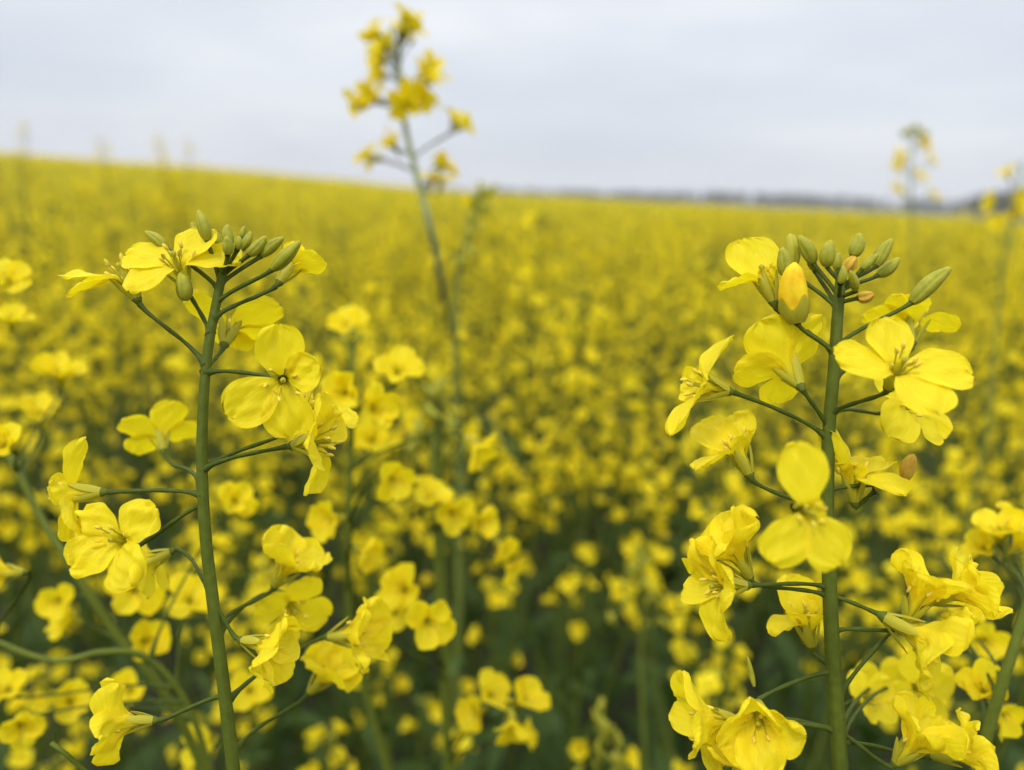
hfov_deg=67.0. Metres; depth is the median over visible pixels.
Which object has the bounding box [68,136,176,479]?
rapeseed plant
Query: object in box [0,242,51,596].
rapeseed plant
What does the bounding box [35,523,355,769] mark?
rapeseed plant
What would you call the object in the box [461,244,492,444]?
rapeseed plant
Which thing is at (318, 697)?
rapeseed plant
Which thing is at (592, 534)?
rapeseed plant
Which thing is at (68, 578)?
rapeseed plant
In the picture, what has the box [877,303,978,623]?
rapeseed plant
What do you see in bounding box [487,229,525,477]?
rapeseed plant
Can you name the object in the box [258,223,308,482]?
rapeseed plant
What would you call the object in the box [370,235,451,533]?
rapeseed plant
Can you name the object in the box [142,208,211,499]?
rapeseed plant
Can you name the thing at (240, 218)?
rapeseed plant
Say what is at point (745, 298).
rapeseed plant
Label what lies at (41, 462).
rapeseed plant
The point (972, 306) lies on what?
rapeseed plant
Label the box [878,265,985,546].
rapeseed plant
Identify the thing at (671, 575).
rapeseed plant
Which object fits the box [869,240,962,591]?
rapeseed plant
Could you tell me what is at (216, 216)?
rapeseed plant
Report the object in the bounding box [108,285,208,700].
rapeseed plant
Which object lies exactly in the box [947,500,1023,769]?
rapeseed plant
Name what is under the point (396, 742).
rapeseed plant
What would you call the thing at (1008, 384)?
rapeseed plant
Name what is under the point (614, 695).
rapeseed plant
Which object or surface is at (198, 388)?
rapeseed plant
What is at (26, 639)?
rapeseed plant
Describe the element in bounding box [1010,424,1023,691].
rapeseed plant
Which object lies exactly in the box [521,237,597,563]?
rapeseed plant
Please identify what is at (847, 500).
rapeseed plant
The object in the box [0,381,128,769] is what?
rapeseed plant
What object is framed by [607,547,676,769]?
rapeseed plant
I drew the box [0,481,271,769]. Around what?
rapeseed plant
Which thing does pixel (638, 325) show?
rapeseed plant
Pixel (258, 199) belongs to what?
rapeseed field
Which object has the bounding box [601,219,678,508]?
rapeseed plant
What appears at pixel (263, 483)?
rapeseed plant
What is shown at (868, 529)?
rapeseed plant
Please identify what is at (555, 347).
rapeseed plant
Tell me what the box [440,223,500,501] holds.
rapeseed plant
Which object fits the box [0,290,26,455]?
rapeseed plant
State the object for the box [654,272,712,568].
rapeseed plant
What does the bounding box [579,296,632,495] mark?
rapeseed plant
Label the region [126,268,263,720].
rapeseed plant
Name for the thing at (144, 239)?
rapeseed plant
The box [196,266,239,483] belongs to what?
rapeseed plant
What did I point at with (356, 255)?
rapeseed plant
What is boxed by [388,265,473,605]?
rapeseed plant
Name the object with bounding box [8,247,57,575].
rapeseed plant
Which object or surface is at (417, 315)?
rapeseed plant
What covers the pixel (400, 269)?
rapeseed plant
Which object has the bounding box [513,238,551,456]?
rapeseed plant
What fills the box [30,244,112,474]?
rapeseed plant
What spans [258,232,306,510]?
rapeseed plant
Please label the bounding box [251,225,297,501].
rapeseed plant
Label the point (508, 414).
rapeseed plant
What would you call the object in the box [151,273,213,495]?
rapeseed plant
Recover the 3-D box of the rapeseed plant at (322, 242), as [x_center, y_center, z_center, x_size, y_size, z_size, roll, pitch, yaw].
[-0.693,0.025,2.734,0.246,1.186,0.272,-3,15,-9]
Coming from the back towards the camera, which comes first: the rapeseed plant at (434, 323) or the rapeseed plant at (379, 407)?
the rapeseed plant at (434, 323)
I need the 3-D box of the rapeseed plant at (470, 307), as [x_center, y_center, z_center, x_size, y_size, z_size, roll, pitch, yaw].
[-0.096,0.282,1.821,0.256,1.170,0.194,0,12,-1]
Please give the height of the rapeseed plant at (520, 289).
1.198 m
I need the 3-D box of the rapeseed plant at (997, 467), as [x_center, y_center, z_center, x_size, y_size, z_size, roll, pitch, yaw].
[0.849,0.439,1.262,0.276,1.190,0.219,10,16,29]
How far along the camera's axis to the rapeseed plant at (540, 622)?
1.45 m
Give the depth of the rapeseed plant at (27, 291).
1.99 m
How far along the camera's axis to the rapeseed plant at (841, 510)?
2.93 m
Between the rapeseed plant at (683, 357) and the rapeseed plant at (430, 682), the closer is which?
the rapeseed plant at (430, 682)
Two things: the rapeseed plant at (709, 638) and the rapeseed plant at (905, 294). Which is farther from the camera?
the rapeseed plant at (905, 294)
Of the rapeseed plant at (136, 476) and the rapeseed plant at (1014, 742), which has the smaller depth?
the rapeseed plant at (1014, 742)
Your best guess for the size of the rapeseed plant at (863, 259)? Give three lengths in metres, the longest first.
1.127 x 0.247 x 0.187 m
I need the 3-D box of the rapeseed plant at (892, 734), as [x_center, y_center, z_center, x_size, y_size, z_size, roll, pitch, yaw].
[0.755,0.403,1.465,0.254,1.158,0.192,-4,17,-17]
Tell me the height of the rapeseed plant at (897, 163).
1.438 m
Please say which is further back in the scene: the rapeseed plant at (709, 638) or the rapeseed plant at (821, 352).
the rapeseed plant at (821, 352)
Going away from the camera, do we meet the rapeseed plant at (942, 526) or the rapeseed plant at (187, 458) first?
the rapeseed plant at (942, 526)
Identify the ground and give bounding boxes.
[0,194,1023,769]
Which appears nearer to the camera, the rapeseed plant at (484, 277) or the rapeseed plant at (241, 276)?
the rapeseed plant at (241, 276)
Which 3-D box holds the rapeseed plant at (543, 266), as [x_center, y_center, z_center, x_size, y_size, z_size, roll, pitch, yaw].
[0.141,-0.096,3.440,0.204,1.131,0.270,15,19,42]
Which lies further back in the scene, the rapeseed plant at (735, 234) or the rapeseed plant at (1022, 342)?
the rapeseed plant at (735, 234)
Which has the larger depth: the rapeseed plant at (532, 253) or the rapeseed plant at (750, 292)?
the rapeseed plant at (532, 253)
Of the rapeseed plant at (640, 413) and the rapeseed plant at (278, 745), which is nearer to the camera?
the rapeseed plant at (278, 745)
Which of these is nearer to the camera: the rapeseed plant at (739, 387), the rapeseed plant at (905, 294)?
the rapeseed plant at (739, 387)
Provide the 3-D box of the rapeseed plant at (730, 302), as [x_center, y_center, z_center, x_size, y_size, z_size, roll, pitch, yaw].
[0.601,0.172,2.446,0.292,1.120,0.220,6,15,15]
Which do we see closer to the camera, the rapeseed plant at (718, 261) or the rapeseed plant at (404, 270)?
the rapeseed plant at (404, 270)
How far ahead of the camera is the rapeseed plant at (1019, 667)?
0.93 m
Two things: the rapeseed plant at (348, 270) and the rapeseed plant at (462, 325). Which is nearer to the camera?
the rapeseed plant at (348, 270)
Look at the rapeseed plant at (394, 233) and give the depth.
3.07 m
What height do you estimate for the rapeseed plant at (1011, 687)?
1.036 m
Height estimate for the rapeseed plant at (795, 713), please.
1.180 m
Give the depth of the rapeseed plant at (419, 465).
2.50 m
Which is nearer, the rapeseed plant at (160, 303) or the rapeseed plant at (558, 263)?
the rapeseed plant at (160, 303)
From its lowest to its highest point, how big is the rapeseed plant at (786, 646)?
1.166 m
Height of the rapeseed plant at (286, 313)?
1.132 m
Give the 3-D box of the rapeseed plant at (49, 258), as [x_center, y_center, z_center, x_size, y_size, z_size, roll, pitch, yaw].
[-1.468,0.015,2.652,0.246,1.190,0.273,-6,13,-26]
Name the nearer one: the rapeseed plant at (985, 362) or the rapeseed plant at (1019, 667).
the rapeseed plant at (1019, 667)
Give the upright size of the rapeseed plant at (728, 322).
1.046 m
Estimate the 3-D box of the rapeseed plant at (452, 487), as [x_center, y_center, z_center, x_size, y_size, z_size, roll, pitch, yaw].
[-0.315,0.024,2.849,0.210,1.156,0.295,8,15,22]
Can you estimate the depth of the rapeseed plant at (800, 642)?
2.03 m
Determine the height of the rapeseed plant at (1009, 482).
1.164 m
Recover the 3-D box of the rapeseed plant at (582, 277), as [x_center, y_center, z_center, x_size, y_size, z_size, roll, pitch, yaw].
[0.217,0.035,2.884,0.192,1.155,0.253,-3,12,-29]
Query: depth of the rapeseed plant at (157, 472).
2.81 m
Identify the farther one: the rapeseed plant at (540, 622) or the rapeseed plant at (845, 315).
the rapeseed plant at (845, 315)
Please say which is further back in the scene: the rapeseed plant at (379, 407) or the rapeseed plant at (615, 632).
the rapeseed plant at (615, 632)
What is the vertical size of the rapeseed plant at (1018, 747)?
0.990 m
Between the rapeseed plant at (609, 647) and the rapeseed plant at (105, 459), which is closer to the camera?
the rapeseed plant at (609, 647)
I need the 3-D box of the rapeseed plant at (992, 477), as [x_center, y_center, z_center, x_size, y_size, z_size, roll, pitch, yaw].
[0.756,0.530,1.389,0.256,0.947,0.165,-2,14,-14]
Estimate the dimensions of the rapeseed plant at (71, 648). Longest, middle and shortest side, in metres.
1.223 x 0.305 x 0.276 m
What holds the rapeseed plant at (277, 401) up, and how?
on the ground
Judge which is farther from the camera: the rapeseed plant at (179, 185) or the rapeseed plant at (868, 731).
the rapeseed plant at (179, 185)
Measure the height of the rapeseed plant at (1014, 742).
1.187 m
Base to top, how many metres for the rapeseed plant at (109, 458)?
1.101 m
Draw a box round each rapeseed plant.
[0,123,61,465]
[0,218,159,711]
[0,228,126,624]
[0,229,77,682]
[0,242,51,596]
[0,247,82,679]
[0,248,84,645]
[0,258,205,769]
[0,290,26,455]
[0,290,41,588]
[0,291,40,488]
[0,310,44,749]
[0,320,42,711]
[0,332,35,649]
[0,333,169,769]
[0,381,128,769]
[0,410,88,769]
[0,467,19,538]
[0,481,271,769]
[0,576,94,769]
[0,698,31,722]
[1,256,181,769]
[4,254,128,686]
[7,252,58,523]
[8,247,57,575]
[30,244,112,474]
[31,212,111,465]
[31,315,196,769]
[35,244,88,503]
[35,246,95,476]
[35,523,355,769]
[37,250,125,496]
[47,210,392,769]
[47,294,211,711]
[48,235,116,466]
[51,217,165,614]
[52,273,169,668]
[61,335,242,769]
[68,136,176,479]
[79,253,162,551]
[80,244,178,531]
[81,231,148,487]
[85,466,292,769]
[94,219,178,615]
[94,237,140,486]
[100,281,166,510]
[107,243,169,509]
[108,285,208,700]
[110,294,170,494]
[115,212,151,459]
[118,274,220,636]
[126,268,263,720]
[137,134,220,406]
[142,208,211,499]
[142,222,221,537]
[142,268,265,759]
[148,140,212,461]
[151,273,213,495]
[154,268,232,527]
[155,264,379,769]
[161,213,198,470]
[163,268,279,769]
[165,214,252,561]
[172,267,253,574]
[177,295,322,769]
[189,366,369,769]
[192,266,230,490]
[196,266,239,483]
[197,231,255,439]
[198,232,256,475]
[201,229,300,578]
[211,307,289,605]
[224,251,297,560]
[225,240,286,532]
[227,209,272,463]
[234,247,367,735]
[244,442,475,769]
[250,205,331,531]
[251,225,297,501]
[256,213,307,470]
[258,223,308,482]
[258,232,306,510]
[266,246,348,708]
[268,211,338,495]
[271,221,343,547]
[273,273,331,577]
[275,305,411,758]
[291,249,386,606]
[292,273,365,717]
[299,370,478,769]
[301,344,434,769]
[306,305,496,769]
[308,300,371,643]
[309,202,368,467]
[311,260,388,582]
[313,282,478,755]
[318,209,379,476]
[321,213,389,527]
[341,250,408,570]
[343,2,501,680]
[344,301,431,674]
[345,301,523,769]
[346,199,425,513]
[350,216,414,458]
[350,231,420,517]
[354,263,448,753]
[356,327,542,769]
[357,285,445,662]
[358,229,410,384]
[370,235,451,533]
[374,217,430,503]
[375,430,550,769]
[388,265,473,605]
[389,282,452,647]
[392,233,455,490]
[396,232,466,516]
[400,294,448,582]
[401,225,455,463]
[402,243,451,474]
[404,211,598,769]
[404,346,527,728]
[404,374,477,769]
[417,253,514,695]
[424,202,508,536]
[429,180,504,769]
[433,238,493,486]
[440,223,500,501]
[440,265,503,485]
[442,218,515,486]
[442,265,513,608]
[442,320,536,678]
[442,323,574,769]
[452,265,529,579]
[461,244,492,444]
[464,244,515,505]
[471,247,565,635]
[472,308,658,769]
[475,299,656,769]
[479,233,573,660]
[481,253,547,558]
[484,290,587,565]
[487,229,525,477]
[494,227,549,514]
[494,286,662,769]
[504,325,589,673]
[507,259,555,432]
[510,246,554,488]
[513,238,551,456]
[518,237,563,454]
[518,253,608,675]
[519,224,576,493]
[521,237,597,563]
[530,277,663,767]
[537,224,612,605]
[546,284,613,644]
[547,260,577,446]
[551,237,603,526]
[563,238,628,543]
[566,213,648,576]
[568,697,638,769]
[570,258,614,509]
[570,305,677,752]
[571,275,614,472]
[573,279,651,670]
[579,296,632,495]
[582,256,663,578]
[586,287,682,730]
[587,258,632,484]
[588,325,863,769]
[597,249,664,506]
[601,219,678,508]
[601,253,819,769]
[607,258,800,768]
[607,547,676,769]
[608,218,691,644]
[609,223,677,570]
[611,248,668,453]
[613,249,676,542]
[615,259,666,503]
[617,447,896,769]
[627,321,803,769]
[638,202,704,569]
[645,243,731,715]
[653,226,724,633]
[653,240,717,546]
[653,257,698,484]
[654,246,704,514]
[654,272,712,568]
[664,266,761,539]
[665,233,1013,769]
[674,287,785,760]
[675,283,764,668]
[682,293,767,639]
[695,243,754,474]
[695,283,775,510]
[700,274,762,522]
[701,303,822,769]
[704,230,768,486]
[709,271,748,477]
[710,268,761,500]
[714,313,799,692]
[727,264,823,608]
[728,293,771,515]
[729,266,866,684]
[731,309,908,767]
[741,274,778,458]
[742,313,839,702]
[744,241,828,508]
[747,301,904,769]
[749,282,795,502]
[751,271,812,532]
[760,247,882,613]
[761,304,822,576]
[769,269,866,516]
[778,415,981,769]
[790,242,834,441]
[790,279,867,648]
[791,269,958,768]
[798,296,907,688]
[799,333,955,748]
[807,421,1023,769]
[810,267,846,498]
[811,293,862,507]
[821,249,921,666]
[823,286,884,574]
[824,253,875,430]
[834,272,919,521]
[834,330,963,769]
[849,123,942,769]
[853,159,1023,769]
[853,260,917,487]
[853,281,946,455]
[863,243,929,435]
[866,326,923,562]
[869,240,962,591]
[869,266,993,637]
[872,351,1023,769]
[873,297,1020,753]
[873,499,1023,769]
[875,257,975,557]
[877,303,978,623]
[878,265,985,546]
[883,264,911,499]
[893,312,1023,637]
[906,426,1023,769]
[912,268,1005,543]
[913,291,992,538]
[926,256,1023,519]
[926,419,1023,769]
[927,260,1023,497]
[927,266,1023,551]
[927,285,1023,671]
[930,266,1023,613]
[934,262,1009,553]
[937,270,1023,608]
[946,250,1023,510]
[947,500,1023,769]
[971,385,1023,734]
[973,291,1023,589]
[976,398,1023,755]
[983,305,1022,562]
[994,341,1023,623]
[995,375,1023,511]
[995,448,1023,769]
[999,547,1023,746]
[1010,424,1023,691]
[1011,672,1023,750]
[1017,562,1023,769]
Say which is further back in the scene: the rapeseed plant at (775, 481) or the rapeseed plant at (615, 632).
the rapeseed plant at (775, 481)
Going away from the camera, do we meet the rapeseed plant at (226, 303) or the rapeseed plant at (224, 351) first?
the rapeseed plant at (226, 303)
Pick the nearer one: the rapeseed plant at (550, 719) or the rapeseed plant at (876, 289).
the rapeseed plant at (550, 719)
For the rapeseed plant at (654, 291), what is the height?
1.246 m
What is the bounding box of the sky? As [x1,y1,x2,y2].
[0,0,1023,205]
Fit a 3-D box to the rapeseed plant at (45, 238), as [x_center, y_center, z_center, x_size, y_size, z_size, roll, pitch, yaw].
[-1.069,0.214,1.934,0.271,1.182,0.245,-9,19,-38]
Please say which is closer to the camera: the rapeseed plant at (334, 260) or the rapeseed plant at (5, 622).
the rapeseed plant at (5, 622)
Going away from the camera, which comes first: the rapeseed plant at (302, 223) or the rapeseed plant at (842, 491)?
the rapeseed plant at (842, 491)
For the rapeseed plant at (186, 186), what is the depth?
2.93 m
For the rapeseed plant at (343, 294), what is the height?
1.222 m
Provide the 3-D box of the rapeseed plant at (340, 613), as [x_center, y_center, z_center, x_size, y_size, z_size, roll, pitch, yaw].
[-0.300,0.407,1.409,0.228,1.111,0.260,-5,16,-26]
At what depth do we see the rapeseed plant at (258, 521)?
1.99 m
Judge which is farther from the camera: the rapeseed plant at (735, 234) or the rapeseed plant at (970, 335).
the rapeseed plant at (735, 234)
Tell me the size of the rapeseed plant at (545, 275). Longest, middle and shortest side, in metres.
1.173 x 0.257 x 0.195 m
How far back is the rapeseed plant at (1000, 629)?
1.75 m
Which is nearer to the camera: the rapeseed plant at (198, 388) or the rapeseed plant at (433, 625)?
the rapeseed plant at (433, 625)
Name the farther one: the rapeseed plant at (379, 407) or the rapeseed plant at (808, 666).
the rapeseed plant at (808, 666)
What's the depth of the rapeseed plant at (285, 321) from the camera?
2.46 m
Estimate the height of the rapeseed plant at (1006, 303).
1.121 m
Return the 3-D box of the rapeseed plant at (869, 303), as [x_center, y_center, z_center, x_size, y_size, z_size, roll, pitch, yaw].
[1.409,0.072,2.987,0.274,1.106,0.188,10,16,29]
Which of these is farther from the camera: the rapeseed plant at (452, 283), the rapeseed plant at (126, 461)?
the rapeseed plant at (452, 283)
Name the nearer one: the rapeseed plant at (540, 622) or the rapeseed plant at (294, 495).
the rapeseed plant at (540, 622)
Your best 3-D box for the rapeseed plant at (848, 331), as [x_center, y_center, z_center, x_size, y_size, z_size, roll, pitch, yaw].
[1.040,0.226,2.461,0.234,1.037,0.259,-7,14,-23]
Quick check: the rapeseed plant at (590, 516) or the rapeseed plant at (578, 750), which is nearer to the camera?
the rapeseed plant at (578, 750)
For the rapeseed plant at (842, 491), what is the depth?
2.14 m
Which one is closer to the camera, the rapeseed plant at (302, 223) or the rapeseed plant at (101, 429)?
the rapeseed plant at (101, 429)
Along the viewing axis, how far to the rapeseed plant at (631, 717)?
1.45 m
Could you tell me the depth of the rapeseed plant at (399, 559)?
1.63 m
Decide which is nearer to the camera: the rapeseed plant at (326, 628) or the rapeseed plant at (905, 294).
the rapeseed plant at (326, 628)
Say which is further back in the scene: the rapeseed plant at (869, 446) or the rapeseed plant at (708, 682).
the rapeseed plant at (869, 446)
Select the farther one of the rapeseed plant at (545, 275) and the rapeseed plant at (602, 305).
the rapeseed plant at (602, 305)
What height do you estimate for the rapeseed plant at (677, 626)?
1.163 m
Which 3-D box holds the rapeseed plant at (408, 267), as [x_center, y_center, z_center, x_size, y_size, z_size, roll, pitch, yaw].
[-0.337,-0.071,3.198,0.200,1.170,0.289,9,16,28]
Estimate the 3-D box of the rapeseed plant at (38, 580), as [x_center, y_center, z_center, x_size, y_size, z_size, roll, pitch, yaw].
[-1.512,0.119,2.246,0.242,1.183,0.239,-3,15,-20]
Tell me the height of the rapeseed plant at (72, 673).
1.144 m
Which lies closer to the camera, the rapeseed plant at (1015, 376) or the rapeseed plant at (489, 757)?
the rapeseed plant at (489, 757)
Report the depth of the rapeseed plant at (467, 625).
1.59 m
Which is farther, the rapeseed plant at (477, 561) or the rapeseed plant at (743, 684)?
the rapeseed plant at (477, 561)
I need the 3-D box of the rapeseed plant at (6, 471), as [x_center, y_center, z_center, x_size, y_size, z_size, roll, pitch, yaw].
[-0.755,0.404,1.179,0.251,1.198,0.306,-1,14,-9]
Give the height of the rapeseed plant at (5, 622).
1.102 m
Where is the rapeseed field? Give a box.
[0,151,1023,437]
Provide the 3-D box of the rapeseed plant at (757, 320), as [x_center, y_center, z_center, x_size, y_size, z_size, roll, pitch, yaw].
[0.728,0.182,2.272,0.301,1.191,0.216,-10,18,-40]
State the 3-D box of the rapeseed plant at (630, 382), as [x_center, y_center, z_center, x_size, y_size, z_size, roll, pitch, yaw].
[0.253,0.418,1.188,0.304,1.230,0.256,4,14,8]
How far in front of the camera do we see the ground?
2.40 m
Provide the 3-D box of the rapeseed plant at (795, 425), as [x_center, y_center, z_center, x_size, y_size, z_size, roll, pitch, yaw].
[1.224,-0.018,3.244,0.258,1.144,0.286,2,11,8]
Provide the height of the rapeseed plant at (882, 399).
1.100 m
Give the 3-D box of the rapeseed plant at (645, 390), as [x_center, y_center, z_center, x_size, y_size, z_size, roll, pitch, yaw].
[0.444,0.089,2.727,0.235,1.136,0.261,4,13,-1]
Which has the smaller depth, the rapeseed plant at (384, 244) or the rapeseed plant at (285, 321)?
the rapeseed plant at (285, 321)
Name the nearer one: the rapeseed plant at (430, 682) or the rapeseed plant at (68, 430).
the rapeseed plant at (430, 682)
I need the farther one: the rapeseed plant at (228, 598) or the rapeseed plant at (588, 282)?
the rapeseed plant at (588, 282)
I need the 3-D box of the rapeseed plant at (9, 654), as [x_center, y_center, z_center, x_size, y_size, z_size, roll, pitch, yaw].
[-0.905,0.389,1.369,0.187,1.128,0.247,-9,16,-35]
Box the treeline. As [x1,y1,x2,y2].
[412,187,966,211]
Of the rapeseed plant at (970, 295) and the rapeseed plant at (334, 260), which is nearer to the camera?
the rapeseed plant at (970, 295)
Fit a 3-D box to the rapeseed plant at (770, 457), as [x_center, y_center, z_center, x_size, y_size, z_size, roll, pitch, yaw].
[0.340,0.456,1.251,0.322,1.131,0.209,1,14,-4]
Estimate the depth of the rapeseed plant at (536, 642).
1.84 m
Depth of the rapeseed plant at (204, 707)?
1.48 m
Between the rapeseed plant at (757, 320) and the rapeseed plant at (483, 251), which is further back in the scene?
the rapeseed plant at (483, 251)
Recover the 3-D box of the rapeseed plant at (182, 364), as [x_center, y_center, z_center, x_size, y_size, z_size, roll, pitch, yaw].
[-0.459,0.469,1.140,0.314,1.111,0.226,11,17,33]
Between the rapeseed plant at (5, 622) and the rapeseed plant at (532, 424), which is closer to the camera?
the rapeseed plant at (5, 622)
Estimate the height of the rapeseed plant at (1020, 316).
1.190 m
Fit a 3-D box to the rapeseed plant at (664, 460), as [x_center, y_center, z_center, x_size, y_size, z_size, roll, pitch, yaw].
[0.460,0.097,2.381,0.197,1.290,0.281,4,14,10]
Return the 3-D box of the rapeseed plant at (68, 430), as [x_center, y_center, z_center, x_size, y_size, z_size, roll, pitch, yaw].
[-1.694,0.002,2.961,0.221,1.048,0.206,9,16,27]
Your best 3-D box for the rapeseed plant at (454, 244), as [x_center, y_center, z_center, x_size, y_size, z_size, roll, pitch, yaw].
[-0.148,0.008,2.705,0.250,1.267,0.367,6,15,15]
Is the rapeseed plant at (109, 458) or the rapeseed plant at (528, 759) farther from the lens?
the rapeseed plant at (109, 458)
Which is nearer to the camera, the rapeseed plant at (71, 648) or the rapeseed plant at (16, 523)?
the rapeseed plant at (16, 523)
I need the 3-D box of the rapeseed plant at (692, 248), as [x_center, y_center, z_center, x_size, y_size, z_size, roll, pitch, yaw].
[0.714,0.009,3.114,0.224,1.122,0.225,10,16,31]
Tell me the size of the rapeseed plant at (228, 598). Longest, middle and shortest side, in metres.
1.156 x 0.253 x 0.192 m
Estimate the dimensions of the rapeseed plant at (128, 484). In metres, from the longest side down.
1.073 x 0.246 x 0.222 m
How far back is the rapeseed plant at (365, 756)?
1.04 m
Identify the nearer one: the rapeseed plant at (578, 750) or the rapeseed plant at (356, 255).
the rapeseed plant at (578, 750)
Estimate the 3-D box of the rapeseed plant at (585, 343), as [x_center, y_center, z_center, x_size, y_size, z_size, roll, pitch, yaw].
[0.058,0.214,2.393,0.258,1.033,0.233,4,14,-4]
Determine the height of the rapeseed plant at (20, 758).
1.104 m
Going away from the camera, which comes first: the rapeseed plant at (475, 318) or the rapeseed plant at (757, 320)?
the rapeseed plant at (757, 320)
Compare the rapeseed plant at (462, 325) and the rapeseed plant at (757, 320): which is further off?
the rapeseed plant at (462, 325)
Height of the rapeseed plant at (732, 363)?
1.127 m
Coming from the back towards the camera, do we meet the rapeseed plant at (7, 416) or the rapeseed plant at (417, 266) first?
the rapeseed plant at (417, 266)
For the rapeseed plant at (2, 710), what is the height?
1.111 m
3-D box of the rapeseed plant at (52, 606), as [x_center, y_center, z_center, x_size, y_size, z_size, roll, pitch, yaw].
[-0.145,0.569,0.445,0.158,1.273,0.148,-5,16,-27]
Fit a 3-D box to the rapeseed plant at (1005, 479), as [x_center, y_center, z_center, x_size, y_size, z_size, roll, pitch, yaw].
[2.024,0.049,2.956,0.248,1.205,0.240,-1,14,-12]
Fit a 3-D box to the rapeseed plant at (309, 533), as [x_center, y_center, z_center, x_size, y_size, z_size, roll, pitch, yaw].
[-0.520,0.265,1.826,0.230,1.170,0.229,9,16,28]
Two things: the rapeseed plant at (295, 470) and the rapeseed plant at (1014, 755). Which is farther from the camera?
the rapeseed plant at (295, 470)
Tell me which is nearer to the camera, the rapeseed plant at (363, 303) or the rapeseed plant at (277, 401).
the rapeseed plant at (277, 401)
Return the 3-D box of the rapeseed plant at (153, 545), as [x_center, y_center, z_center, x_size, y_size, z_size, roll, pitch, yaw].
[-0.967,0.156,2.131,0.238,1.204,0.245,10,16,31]
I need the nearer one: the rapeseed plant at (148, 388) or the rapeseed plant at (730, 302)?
the rapeseed plant at (730, 302)
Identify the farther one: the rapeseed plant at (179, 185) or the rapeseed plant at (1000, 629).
the rapeseed plant at (179, 185)
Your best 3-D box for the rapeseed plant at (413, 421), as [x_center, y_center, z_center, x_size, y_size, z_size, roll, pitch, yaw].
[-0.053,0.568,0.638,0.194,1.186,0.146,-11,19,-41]
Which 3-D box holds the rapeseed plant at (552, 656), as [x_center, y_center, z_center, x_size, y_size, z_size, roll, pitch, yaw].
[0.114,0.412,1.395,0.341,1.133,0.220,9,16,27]
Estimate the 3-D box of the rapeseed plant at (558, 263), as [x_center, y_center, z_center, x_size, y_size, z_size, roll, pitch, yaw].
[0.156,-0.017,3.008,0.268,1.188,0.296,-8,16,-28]
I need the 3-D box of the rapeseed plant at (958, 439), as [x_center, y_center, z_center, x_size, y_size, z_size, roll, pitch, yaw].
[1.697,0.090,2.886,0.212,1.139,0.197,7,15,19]
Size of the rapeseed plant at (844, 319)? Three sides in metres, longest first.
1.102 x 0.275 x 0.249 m
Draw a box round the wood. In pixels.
[952,188,1023,215]
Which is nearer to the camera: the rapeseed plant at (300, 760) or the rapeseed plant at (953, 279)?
the rapeseed plant at (300, 760)
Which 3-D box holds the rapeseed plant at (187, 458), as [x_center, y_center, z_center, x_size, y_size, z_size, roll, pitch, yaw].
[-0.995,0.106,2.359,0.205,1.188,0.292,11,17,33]
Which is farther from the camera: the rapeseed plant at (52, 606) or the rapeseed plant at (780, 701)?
the rapeseed plant at (780, 701)
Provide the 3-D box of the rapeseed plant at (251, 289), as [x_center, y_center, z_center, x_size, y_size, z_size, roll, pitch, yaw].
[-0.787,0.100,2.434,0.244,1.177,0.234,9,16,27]
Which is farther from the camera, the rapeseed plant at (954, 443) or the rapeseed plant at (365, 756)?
the rapeseed plant at (954, 443)
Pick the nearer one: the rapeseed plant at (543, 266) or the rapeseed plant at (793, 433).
the rapeseed plant at (793, 433)
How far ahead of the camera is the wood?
388.05 m
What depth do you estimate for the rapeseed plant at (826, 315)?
1.96 m
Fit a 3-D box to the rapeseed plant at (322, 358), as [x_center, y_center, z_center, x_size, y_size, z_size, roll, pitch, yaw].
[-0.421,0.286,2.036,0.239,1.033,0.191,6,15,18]
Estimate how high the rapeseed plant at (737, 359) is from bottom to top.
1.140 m
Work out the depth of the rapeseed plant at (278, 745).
1.42 m
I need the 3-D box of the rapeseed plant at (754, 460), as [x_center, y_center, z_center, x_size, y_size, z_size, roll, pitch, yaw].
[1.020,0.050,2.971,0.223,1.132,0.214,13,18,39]
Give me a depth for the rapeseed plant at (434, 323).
1.90 m
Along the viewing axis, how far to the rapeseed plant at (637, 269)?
2.47 m
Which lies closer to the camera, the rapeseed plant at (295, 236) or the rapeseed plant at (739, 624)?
the rapeseed plant at (739, 624)
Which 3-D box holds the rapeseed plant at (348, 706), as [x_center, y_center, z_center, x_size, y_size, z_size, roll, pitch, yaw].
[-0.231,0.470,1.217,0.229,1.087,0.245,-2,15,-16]
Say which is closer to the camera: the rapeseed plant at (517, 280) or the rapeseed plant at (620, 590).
the rapeseed plant at (620, 590)
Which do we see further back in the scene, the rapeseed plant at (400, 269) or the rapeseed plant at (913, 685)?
the rapeseed plant at (400, 269)
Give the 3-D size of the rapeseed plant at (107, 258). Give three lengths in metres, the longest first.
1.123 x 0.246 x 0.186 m
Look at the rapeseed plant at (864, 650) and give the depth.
1.91 m
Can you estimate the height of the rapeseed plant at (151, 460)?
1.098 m
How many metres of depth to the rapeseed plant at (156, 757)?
1.23 m
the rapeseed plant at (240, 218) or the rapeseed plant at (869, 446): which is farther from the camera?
the rapeseed plant at (240, 218)
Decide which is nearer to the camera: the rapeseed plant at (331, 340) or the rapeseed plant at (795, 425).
the rapeseed plant at (331, 340)
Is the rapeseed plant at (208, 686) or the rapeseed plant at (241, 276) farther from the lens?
the rapeseed plant at (241, 276)
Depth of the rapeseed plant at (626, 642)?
1.97 m
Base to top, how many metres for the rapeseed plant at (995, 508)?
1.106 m
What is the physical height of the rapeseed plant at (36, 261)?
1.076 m
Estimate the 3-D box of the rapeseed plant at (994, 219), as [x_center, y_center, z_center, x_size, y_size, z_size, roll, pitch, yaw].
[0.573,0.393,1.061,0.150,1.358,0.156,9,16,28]

